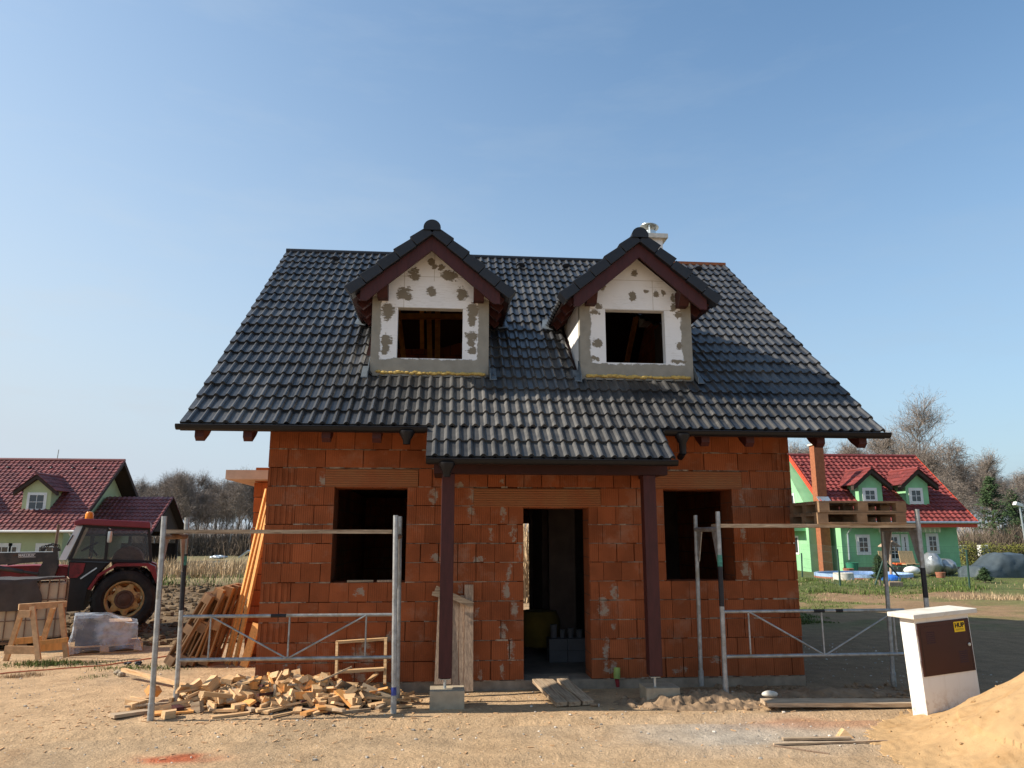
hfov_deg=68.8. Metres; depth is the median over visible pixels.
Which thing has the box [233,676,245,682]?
offcut
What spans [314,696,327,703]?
offcut
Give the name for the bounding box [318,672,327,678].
offcut
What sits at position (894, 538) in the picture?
window
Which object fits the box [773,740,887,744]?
stick
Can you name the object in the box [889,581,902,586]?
crate
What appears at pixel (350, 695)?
offcut
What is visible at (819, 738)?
stick
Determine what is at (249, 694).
offcut
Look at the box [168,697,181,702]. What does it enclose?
offcut
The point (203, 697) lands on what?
offcut
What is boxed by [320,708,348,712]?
offcut
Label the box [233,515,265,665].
long plank
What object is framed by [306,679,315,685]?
offcut
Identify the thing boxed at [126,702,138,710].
offcut
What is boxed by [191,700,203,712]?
offcut
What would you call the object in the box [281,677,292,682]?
offcut
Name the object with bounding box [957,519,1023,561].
undergrowth
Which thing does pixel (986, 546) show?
gate pillar
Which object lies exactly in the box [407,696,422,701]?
offcut
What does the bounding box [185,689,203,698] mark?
offcut
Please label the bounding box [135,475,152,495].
bare tree
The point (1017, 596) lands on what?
dry tussock
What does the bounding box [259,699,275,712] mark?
offcut
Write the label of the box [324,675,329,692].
offcut
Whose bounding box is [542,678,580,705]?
ramp board
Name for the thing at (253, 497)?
bare tree
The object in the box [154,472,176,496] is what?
bare tree
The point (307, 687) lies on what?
offcut
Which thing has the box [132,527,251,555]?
undergrowth
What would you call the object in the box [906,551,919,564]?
patio chair
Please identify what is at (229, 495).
bare tree
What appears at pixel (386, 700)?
offcut
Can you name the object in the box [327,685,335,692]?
offcut
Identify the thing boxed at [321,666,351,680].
offcut
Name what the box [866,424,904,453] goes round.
bare tree
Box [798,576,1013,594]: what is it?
weeds
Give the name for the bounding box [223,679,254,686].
offcut
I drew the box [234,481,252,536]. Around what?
birch tree
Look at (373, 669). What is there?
timber frame
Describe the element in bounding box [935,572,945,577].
flower pot
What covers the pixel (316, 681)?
offcut
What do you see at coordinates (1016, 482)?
birch tree
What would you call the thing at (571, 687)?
ramp board
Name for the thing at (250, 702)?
offcut
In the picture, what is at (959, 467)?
birch tree
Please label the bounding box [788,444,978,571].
village house
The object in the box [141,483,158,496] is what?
bare tree
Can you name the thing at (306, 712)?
offcut
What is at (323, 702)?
offcut
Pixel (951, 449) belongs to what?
birch tree
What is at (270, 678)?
offcut
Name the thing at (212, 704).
offcut
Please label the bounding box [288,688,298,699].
offcut
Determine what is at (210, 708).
offcut
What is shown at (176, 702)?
offcut
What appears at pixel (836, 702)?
long plank
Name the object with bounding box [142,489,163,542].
birch tree
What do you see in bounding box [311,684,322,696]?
offcut
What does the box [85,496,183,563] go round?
carport
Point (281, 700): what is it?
offcut
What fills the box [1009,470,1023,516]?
birch tree
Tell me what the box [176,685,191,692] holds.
offcut
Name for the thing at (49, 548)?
window
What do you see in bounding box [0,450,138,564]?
village house
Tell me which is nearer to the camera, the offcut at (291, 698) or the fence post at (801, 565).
the offcut at (291, 698)
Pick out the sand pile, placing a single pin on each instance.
(1003, 727)
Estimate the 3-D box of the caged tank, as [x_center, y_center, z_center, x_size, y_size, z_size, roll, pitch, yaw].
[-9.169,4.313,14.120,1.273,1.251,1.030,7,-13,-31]
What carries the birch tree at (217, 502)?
on the ground at (997, 631)
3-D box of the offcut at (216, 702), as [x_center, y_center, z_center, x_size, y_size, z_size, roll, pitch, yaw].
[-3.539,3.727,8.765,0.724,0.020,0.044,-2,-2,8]
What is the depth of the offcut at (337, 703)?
8.59 m
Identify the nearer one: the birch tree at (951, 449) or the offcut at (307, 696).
the offcut at (307, 696)
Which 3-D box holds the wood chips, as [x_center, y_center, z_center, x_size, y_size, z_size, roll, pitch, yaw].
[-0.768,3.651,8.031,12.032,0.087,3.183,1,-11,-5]
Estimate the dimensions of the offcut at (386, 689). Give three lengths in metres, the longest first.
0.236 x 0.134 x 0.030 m
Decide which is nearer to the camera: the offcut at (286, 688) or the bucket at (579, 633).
the offcut at (286, 688)
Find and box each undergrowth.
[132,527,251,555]
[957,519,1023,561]
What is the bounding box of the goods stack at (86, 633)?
[75,614,103,645]
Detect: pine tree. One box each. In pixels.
[870,554,882,585]
[966,476,1020,548]
[973,567,995,582]
[997,489,1023,539]
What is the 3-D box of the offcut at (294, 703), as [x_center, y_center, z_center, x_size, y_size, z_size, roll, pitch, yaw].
[-2.286,3.689,8.749,0.707,0.025,0.047,-3,-22,-20]
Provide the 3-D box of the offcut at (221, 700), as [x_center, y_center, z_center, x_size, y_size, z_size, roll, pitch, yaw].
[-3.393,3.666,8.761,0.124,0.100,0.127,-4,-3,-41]
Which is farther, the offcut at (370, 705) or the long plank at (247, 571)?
the long plank at (247, 571)
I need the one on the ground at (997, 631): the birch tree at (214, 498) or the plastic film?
the birch tree at (214, 498)
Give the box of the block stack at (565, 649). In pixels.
[547,636,584,662]
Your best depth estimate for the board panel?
9.64 m
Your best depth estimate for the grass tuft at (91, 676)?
10.70 m
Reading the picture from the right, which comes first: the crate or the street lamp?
the street lamp
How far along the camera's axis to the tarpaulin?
13.69 m
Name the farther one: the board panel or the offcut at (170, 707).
the board panel
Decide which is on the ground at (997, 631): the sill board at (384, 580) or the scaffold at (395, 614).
the scaffold at (395, 614)
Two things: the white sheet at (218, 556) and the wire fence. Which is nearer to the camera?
the wire fence
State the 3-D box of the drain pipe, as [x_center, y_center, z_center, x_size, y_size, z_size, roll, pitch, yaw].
[1.376,3.836,9.796,0.092,0.245,0.110,1,-11,-5]
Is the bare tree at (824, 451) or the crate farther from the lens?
the bare tree at (824, 451)
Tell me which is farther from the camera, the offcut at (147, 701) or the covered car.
the covered car
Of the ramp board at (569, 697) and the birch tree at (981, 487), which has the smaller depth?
the ramp board at (569, 697)
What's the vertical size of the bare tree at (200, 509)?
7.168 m
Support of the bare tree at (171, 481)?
on the ground at (997, 631)
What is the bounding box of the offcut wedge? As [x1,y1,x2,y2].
[836,728,853,737]
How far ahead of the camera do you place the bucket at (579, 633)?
11.33 m
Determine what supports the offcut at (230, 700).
on the offcut
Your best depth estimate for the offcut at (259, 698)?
8.78 m
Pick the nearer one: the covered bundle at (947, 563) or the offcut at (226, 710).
the offcut at (226, 710)
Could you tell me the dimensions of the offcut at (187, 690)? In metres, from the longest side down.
0.712 x 0.038 x 0.025 m
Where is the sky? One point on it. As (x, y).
(857, 166)
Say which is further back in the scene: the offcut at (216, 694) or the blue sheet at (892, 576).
the blue sheet at (892, 576)
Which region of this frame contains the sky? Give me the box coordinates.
[0,0,1023,533]
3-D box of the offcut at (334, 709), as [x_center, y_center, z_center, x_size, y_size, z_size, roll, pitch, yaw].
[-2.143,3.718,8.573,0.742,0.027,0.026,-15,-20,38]
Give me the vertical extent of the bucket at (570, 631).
0.151 m
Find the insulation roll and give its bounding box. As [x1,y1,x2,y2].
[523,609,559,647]
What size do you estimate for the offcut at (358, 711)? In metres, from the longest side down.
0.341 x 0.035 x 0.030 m
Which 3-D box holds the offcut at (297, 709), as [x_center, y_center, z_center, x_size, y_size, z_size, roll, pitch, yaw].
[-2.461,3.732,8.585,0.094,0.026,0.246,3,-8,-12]
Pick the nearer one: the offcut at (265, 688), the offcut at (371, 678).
the offcut at (265, 688)
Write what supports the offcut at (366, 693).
on the offcut
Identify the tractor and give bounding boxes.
[0,512,157,628]
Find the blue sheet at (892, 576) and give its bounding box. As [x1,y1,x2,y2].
[881,574,900,580]
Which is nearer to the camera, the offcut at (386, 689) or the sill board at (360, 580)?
the offcut at (386, 689)
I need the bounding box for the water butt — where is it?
[845,562,858,570]
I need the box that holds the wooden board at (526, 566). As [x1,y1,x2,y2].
[523,524,528,602]
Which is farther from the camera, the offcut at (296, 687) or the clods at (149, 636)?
the clods at (149, 636)
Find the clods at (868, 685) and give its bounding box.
[590,682,910,713]
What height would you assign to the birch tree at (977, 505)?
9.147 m
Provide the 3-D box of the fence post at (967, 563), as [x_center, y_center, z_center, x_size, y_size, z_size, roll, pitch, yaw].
[16.648,6.778,27.305,0.108,1.422,0.070,1,-11,-5]
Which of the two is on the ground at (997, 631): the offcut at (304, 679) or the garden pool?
the garden pool
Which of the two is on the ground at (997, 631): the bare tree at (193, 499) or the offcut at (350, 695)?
the bare tree at (193, 499)
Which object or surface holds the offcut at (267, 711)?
on the ground at (997, 631)
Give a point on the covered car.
(1004, 565)
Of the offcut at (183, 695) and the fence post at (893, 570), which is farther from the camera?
the fence post at (893, 570)
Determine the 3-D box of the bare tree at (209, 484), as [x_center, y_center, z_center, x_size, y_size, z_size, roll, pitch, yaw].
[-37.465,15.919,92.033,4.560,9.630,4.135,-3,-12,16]
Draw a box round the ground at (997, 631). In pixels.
[0,555,1023,767]
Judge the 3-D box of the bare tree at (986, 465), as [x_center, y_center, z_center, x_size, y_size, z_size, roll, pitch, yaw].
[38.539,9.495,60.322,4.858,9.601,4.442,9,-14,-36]
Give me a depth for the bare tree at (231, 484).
76.53 m
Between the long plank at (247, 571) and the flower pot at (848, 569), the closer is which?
the long plank at (247, 571)
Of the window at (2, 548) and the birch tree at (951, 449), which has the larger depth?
the birch tree at (951, 449)
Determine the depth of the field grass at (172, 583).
29.09 m
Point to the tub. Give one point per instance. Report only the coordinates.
(913, 569)
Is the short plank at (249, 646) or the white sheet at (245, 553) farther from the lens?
the white sheet at (245, 553)
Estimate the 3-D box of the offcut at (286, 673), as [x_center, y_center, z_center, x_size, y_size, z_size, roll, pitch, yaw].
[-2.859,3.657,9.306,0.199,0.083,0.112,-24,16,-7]
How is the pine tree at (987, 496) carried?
on the ground at (997, 631)
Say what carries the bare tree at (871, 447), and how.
on the ground at (997, 631)
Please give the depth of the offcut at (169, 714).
8.26 m
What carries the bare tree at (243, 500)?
on the ground at (997, 631)
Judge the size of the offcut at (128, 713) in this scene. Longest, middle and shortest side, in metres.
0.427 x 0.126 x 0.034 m
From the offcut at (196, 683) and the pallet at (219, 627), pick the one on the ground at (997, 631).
the pallet at (219, 627)
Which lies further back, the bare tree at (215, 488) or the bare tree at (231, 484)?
the bare tree at (215, 488)
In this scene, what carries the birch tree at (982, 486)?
on the ground at (997, 631)
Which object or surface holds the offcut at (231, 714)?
on the ground at (997, 631)
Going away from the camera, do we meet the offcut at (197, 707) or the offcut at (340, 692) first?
the offcut at (197, 707)
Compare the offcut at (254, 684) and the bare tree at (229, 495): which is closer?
the offcut at (254, 684)
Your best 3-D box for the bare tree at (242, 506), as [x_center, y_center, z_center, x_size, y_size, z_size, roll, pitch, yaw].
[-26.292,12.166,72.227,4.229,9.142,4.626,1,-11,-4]
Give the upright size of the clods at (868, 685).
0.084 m
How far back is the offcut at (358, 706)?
8.60 m
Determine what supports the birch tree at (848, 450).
on the ground at (997, 631)
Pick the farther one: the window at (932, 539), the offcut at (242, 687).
the window at (932, 539)
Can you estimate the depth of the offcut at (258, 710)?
8.50 m
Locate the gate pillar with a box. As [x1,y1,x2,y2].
[977,545,989,556]
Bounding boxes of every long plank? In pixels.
[224,489,266,663]
[227,503,265,664]
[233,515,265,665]
[760,698,911,706]
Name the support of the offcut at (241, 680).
on the offcut
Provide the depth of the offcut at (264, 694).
8.67 m
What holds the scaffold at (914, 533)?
on the ground at (997, 631)
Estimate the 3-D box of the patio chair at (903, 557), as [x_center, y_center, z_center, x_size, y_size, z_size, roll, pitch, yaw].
[19.634,8.866,37.217,0.440,1.082,0.640,1,-11,-5]
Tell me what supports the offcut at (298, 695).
on the offcut
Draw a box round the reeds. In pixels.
[4,555,247,578]
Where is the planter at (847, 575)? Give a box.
[833,572,853,579]
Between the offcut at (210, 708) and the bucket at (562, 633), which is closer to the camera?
the offcut at (210, 708)
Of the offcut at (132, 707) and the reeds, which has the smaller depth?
the offcut at (132, 707)
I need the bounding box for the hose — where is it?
[0,656,165,673]
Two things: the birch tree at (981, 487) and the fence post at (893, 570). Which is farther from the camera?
the birch tree at (981, 487)
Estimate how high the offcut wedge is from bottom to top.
0.075 m
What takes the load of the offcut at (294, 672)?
on the offcut
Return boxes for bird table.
[878,541,900,573]
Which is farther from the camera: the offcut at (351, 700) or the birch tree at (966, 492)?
the birch tree at (966, 492)
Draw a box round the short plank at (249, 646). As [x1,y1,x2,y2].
[240,622,257,667]
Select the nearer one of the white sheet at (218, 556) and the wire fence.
the wire fence
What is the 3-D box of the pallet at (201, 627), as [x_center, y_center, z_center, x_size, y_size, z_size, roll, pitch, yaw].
[-4.816,3.847,11.950,0.656,1.142,0.800,0,-11,-1]
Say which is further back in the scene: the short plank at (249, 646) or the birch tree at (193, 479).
the birch tree at (193, 479)
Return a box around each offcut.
[108,709,147,717]
[124,697,145,709]
[124,701,175,707]
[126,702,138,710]
[130,696,148,708]
[144,685,161,696]
[147,696,199,709]
[154,709,193,715]
[161,709,175,718]
[163,703,189,709]
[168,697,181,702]
[171,704,183,710]
[173,686,192,705]
[175,684,225,693]
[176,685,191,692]
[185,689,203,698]
[188,678,202,694]
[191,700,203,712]
[193,700,237,703]
[198,691,208,699]
[201,675,220,691]
[203,691,232,697]
[206,700,216,710]
[208,700,216,713]
[212,708,239,711]
[212,711,249,718]
[217,690,228,703]
[220,674,235,684]
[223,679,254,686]
[225,684,237,699]
[226,687,235,702]
[231,702,246,708]
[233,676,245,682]
[235,688,244,701]
[236,676,250,685]
[237,698,255,705]
[238,688,253,698]
[240,684,252,690]
[244,706,255,711]
[246,701,259,710]
[249,676,261,688]
[253,693,262,702]
[255,704,296,712]
[257,692,273,696]
[257,696,288,707]
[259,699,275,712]
[260,681,269,696]
[261,679,275,686]
[261,708,272,713]
[264,680,327,702]
[267,672,273,685]
[268,671,282,680]
[268,695,279,706]
[269,706,293,712]
[271,711,301,716]
[272,691,290,704]
[273,682,294,693]
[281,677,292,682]
[282,669,289,679]
[282,691,296,702]
[284,684,293,692]
[286,695,333,705]
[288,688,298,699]
[290,668,299,677]
[290,674,312,683]
[292,705,302,713]
[294,685,303,691]
[295,691,314,698]
[300,708,316,715]
[302,692,314,706]
[305,705,345,711]
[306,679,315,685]
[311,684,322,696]
[311,710,320,715]
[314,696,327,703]
[315,678,326,692]
[315,703,325,709]
[316,693,330,695]
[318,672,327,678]
[319,699,327,704]
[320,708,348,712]
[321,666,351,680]
[323,686,339,689]
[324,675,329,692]
[324,704,344,712]
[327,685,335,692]
[327,701,343,705]
[328,695,338,705]
[334,688,351,707]
[335,680,351,688]
[338,693,356,705]
[342,708,370,713]
[344,697,361,704]
[345,684,357,693]
[350,701,365,709]
[356,690,373,699]
[356,695,410,701]
[359,691,369,702]
[361,672,378,685]
[362,683,390,696]
[367,701,382,707]
[375,703,386,709]
[377,686,390,694]
[379,704,411,709]
[381,697,390,705]
[402,696,417,698]
[404,690,414,695]
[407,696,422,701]
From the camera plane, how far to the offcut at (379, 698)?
8.93 m
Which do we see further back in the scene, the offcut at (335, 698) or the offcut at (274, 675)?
the offcut at (274, 675)
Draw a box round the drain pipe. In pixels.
[614,667,619,686]
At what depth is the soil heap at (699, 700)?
8.90 m
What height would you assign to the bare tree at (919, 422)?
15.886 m
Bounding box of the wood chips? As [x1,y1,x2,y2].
[0,692,909,767]
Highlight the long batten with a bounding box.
[121,668,185,685]
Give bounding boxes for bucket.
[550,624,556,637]
[560,629,564,637]
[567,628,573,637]
[576,629,582,637]
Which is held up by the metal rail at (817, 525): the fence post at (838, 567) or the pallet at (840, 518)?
the pallet at (840, 518)
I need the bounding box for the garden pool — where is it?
[814,571,913,579]
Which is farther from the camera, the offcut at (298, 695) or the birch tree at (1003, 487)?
the birch tree at (1003, 487)
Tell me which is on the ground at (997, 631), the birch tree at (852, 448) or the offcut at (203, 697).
the birch tree at (852, 448)
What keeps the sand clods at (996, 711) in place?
on the sand pile
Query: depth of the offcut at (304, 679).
9.01 m
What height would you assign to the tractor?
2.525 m
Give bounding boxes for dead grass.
[0,672,35,678]
[11,671,53,676]
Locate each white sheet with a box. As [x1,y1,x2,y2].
[209,555,227,558]
[238,550,249,557]
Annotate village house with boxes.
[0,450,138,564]
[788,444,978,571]
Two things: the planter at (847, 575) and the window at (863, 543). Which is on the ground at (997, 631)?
the planter at (847, 575)
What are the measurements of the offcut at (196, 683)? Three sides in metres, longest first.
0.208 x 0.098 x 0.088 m
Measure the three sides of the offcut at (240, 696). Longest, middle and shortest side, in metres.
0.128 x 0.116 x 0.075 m
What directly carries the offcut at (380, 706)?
on the offcut at (371, 688)
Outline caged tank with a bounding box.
[0,576,69,645]
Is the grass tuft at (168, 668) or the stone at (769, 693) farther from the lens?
the grass tuft at (168, 668)
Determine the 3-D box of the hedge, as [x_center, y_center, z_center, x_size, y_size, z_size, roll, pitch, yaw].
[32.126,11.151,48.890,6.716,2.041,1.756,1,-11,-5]
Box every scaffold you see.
[147,515,401,720]
[693,509,928,692]
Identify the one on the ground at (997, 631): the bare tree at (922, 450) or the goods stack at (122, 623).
the bare tree at (922, 450)
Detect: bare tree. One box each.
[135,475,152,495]
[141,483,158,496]
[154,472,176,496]
[156,476,175,500]
[161,467,190,515]
[167,468,201,521]
[170,475,198,518]
[181,485,206,526]
[189,487,213,537]
[192,470,213,536]
[195,488,212,537]
[199,478,223,538]
[202,475,220,536]
[210,487,240,554]
[217,480,232,537]
[218,480,247,537]
[229,466,253,550]
[230,469,252,535]
[242,469,253,521]
[242,488,256,527]
[788,440,808,453]
[799,441,832,453]
[849,435,901,454]
[863,385,967,482]
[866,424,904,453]
[909,438,945,466]
[968,444,1022,544]
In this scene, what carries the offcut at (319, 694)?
on the offcut
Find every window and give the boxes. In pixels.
[0,546,8,564]
[11,546,17,551]
[38,546,53,551]
[795,536,799,554]
[858,537,868,552]
[890,536,898,558]
[903,536,907,550]
[928,535,937,551]
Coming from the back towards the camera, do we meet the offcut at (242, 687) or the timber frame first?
the timber frame
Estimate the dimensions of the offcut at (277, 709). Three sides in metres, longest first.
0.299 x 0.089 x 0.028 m
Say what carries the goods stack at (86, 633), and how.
on the pallet at (134, 643)
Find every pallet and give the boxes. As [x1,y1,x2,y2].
[68,638,142,655]
[163,591,233,666]
[181,590,237,666]
[187,585,241,665]
[198,583,241,665]
[789,512,906,523]
[790,501,906,513]
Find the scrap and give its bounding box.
[124,661,141,664]
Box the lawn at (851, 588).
[798,576,973,623]
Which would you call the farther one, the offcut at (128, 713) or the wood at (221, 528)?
the wood at (221, 528)
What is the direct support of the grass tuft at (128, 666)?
on the ground at (997, 631)
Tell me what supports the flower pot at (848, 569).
on the ground at (997, 631)
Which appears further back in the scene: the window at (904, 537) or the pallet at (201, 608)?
the window at (904, 537)
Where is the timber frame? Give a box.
[335,637,387,684]
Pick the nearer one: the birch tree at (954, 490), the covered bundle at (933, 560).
the covered bundle at (933, 560)
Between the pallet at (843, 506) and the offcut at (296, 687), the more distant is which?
the pallet at (843, 506)
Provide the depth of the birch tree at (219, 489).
95.82 m
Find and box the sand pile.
[863,672,1023,767]
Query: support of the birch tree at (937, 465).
on the ground at (997, 631)
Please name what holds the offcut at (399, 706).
on the ground at (997, 631)
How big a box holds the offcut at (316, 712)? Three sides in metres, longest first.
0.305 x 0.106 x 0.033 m
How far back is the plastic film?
13.12 m
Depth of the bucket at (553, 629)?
11.30 m
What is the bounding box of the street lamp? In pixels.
[1012,502,1023,536]
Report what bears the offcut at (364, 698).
on the ground at (997, 631)
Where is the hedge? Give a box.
[959,540,1023,564]
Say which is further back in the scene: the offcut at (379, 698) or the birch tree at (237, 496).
the birch tree at (237, 496)
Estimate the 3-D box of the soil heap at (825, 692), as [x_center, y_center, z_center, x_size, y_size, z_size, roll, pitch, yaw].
[4.029,3.929,9.537,2.200,0.131,0.600,1,-11,-5]
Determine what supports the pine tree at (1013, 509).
on the ground at (997, 631)
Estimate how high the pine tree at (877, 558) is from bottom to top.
1.203 m
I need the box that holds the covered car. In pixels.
[958,552,1023,577]
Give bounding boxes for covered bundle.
[924,552,943,574]
[942,558,956,574]
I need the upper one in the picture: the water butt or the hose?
the water butt
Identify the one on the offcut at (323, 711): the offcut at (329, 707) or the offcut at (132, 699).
the offcut at (329, 707)
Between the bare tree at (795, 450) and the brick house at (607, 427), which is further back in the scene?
the bare tree at (795, 450)
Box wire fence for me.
[800,544,966,586]
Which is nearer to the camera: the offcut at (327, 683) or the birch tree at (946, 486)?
the offcut at (327, 683)
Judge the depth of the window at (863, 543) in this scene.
38.78 m
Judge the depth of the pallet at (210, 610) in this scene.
11.66 m
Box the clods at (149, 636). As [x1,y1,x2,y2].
[0,582,245,646]
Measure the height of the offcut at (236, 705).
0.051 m
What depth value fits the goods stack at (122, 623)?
13.26 m
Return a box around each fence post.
[801,553,802,576]
[836,549,840,585]
[875,560,898,584]
[965,550,970,589]
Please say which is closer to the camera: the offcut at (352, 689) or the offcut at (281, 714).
the offcut at (281, 714)
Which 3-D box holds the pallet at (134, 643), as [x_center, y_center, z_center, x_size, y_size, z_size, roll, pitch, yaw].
[-7.277,4.683,13.341,1.200,0.144,0.800,6,-13,-29]
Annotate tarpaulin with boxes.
[0,576,64,611]
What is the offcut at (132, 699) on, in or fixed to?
on the ground at (997, 631)
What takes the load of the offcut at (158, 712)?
on the ground at (997, 631)
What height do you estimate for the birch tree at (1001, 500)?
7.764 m
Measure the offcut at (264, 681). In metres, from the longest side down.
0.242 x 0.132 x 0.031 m
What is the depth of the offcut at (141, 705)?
8.61 m
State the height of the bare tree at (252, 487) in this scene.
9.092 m
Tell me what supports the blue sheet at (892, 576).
on the ground at (997, 631)
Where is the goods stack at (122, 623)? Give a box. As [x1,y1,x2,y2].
[102,618,131,644]
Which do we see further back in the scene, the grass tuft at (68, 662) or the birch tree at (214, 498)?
the birch tree at (214, 498)
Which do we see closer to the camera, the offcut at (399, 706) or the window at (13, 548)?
the offcut at (399, 706)
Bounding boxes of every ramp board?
[532,678,567,706]
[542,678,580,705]
[557,678,593,704]
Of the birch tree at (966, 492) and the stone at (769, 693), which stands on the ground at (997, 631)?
the birch tree at (966, 492)
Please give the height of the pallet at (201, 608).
1.111 m
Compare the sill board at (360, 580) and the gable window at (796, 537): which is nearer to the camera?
the sill board at (360, 580)
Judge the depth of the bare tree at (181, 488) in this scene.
71.24 m
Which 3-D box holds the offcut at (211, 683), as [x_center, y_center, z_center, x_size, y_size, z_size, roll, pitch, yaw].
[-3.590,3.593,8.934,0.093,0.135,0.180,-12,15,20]
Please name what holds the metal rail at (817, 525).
on the scaffold at (914, 533)
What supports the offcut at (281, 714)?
on the ground at (997, 631)
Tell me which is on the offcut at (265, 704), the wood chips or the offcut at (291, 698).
the offcut at (291, 698)
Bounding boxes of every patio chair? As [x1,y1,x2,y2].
[898,551,913,571]
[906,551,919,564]
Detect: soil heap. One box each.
[613,689,778,710]
[752,687,903,697]
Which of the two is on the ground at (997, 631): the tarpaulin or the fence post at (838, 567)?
the fence post at (838, 567)
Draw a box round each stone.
[117,671,125,676]
[762,690,777,697]
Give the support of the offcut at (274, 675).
on the offcut
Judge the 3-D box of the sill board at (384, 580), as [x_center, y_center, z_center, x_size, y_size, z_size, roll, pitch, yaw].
[-1.639,2.620,9.953,0.309,0.025,0.120,2,-12,-9]
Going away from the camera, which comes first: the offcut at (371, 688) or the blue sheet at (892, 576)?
the offcut at (371, 688)
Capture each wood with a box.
[189,520,1006,538]
[190,523,252,537]
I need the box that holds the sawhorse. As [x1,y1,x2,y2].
[3,601,68,660]
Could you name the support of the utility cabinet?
on the ground at (997, 631)
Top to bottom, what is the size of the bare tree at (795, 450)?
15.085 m
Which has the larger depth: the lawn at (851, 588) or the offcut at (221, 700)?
the lawn at (851, 588)
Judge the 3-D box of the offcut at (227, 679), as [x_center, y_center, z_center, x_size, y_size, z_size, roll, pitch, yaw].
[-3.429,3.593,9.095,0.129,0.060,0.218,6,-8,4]
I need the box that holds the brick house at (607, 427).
[175,219,891,709]
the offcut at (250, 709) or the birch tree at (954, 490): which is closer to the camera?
the offcut at (250, 709)
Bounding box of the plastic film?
[68,613,141,654]
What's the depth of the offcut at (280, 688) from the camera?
8.81 m
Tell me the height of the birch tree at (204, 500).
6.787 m
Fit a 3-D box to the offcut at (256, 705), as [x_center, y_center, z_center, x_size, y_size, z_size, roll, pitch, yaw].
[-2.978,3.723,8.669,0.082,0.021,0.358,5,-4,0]
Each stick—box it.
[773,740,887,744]
[773,744,828,753]
[782,736,851,740]
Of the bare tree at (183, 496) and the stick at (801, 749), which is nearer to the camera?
the stick at (801, 749)
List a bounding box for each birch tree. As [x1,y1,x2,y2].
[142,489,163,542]
[156,480,177,496]
[177,468,204,536]
[182,490,213,552]
[202,489,237,540]
[204,493,236,538]
[206,479,228,529]
[212,484,253,554]
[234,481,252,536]
[831,443,866,453]
[833,440,861,453]
[912,446,974,500]
[929,436,980,492]
[936,467,976,533]
[936,474,978,540]
[937,458,990,530]
[946,481,989,532]
[957,473,985,530]
[959,457,1004,532]
[966,476,1023,527]
[968,472,1023,532]
[984,479,1023,519]
[1004,471,1023,525]
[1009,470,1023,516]
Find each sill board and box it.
[347,580,373,581]
[377,580,391,581]
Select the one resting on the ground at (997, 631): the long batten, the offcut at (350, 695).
the long batten
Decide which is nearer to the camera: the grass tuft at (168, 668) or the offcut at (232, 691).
the offcut at (232, 691)
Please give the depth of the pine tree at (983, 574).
30.85 m
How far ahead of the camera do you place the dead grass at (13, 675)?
10.69 m
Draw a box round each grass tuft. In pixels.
[0,656,97,668]
[33,659,132,666]
[74,674,108,679]
[78,663,175,671]
[133,665,197,670]
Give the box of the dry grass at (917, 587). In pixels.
[805,577,1023,601]
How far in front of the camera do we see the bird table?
33.72 m
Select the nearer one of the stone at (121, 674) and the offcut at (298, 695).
the offcut at (298, 695)
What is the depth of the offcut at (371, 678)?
9.52 m
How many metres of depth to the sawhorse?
12.11 m
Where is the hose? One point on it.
(80, 666)
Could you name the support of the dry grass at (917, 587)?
on the ground at (997, 631)
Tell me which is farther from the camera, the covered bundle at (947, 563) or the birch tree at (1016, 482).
the birch tree at (1016, 482)
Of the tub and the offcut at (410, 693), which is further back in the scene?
the tub
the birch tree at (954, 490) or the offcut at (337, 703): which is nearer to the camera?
the offcut at (337, 703)
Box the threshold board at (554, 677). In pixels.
[549,676,568,680]
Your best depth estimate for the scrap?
11.71 m
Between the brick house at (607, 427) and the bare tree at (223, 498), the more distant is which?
the bare tree at (223, 498)
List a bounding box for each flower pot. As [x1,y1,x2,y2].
[843,568,853,570]
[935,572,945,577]
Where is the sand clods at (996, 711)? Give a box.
[871,671,1023,767]
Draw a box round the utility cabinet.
[887,605,979,714]
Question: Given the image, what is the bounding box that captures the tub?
[903,566,919,574]
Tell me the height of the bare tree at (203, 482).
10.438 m
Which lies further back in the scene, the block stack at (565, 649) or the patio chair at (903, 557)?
the patio chair at (903, 557)
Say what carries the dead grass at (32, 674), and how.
on the ground at (997, 631)
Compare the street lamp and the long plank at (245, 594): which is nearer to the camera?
the long plank at (245, 594)
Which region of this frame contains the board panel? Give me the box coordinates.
[432,585,473,690]
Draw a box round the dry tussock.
[954,590,1023,600]
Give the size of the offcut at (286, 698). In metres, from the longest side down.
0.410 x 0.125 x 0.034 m
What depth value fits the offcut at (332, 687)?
8.88 m
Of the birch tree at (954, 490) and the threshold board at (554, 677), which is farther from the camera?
the birch tree at (954, 490)
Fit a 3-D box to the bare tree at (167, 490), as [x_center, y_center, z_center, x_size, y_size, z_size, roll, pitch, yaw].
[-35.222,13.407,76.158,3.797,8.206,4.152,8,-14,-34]
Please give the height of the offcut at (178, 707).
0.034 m
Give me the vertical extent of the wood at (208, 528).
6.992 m

